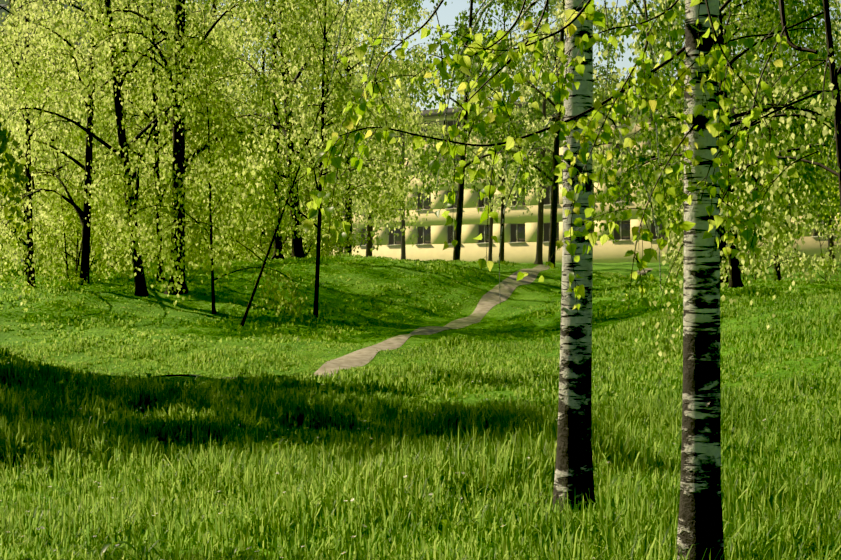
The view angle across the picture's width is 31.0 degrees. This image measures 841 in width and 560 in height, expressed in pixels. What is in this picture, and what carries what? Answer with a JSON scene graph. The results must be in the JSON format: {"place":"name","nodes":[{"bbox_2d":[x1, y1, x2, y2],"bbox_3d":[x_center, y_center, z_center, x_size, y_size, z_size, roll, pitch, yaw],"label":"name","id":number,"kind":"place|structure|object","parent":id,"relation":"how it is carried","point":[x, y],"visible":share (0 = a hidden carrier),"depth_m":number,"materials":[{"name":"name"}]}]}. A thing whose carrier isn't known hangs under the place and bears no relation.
{"place":"outdoors","nodes":[
{"label":"outdoors","id":0,"kind":"place"},
{"bbox_2d":[155,265,652,378],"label":"foot path","id":1,"kind":"structure","parent":0,"point":[490,299],"depth_m":38.06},
{"bbox_2d":[0,290,840,414],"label":"grass","id":2,"kind":"structure","parent":0,"point":[48,375],"depth_m":25.23,"materials":[{"name":"green plant"}]},
{"bbox_2d":[0,253,840,559],"bbox_3d":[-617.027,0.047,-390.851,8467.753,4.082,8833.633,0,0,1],"label":"terrain","id":3,"kind":"structure","parent":0,"point":[332,294],"depth_m":40.14,"materials":[{"name":"green plant"}]},
{"bbox_2d":[0,119,34,244],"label":"birch leaves","id":4,"kind":"object","parent":3,"relation":"on","point":[17,176],"visible":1,"depth_m":30.69,"materials":[{"name":"green plant"}]},
{"bbox_2d":[0,0,170,262],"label":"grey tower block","id":5,"kind":"structure","parent":3,"relation":"on","point":[3,2],"depth_m":175.80,"materials":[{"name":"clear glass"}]},
{"bbox_2d":[0,0,840,383],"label":"park trees","id":6,"kind":"object","parent":3,"relation":"on","point":[298,246],"depth_m":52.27,"materials":[{"name":"green plant"}]},
{"bbox_2d":[0,368,840,559],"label":"grass","id":7,"kind":"structure","parent":3,"relation":"on","point":[782,513],"depth_m":9.57,"materials":[{"name":"green plant"}]},
{"bbox_2d":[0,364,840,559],"bbox_3d":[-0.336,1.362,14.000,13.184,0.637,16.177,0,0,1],"label":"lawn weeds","id":8,"kind":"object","parent":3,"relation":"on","point":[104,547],"visible":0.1,"depth_m":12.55,"materials":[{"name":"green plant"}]},
{"bbox_2d":[8,291,840,558],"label":"flower stems","id":9,"kind":"object","parent":3,"relation":"on","point":[356,447],"visible":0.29,"depth_m":11.17,"materials":[{"name":"green plant"}]},
{"bbox_2d":[0,295,832,559],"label":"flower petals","id":10,"kind":"object","parent":9,"relation":"on","point":[317,466],"visible":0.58,"depth_m":10.01,"materials":[{"name":"white"}]},
{"bbox_2d":[0,335,833,552],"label":"flower eyes","id":11,"kind":"object","parent":9,"relation":"on","point":[352,499],"visible":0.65,"depth_m":9.54},
{"bbox_2d":[269,73,840,262],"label":"building","id":12,"kind":"structure","parent":3,"relation":"on","point":[520,237],"depth_m":125.66,"materials":[{"name":"paint"}]},
{"bbox_2d":[553,0,597,514],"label":"birch trunks","id":13,"kind":"object","parent":3,"relation":"on","point":[574,468],"visible":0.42,"depth_m":8.44,"materials":[{"name":"white plant"}]},
{"bbox_2d":[676,0,724,559],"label":"birch trunk","id":14,"kind":"object","parent":3,"relation":"on","point":[700,520],"visible":0.92,"depth_m":6.23,"materials":[{"name":"white plant"}]},
{"bbox_2d":[328,0,823,309],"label":"tree branches","id":15,"kind":"object","parent":14,"relation":"attached to","point":[785,28],"visible":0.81,"depth_m":5.76,"materials":[{"name":"brown plant"}]},
{"bbox_2d":[303,0,816,312],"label":"leaves","id":16,"kind":"object","parent":15,"relation":"attached to","point":[712,125],"depth_m":5.62,"materials":[{"name":"green plant"}]},
{"bbox_2d":[0,0,840,293],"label":"branches","id":17,"kind":"object","parent":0,"point":[523,15],"depth_m":11.44,"materials":[{"name":"brown plant"}]},
{"bbox_2d":[185,0,840,125],"label":"sky","id":18,"kind":"structure","parent":0,"point":[446,14],"materials":[{"name":"blue"}]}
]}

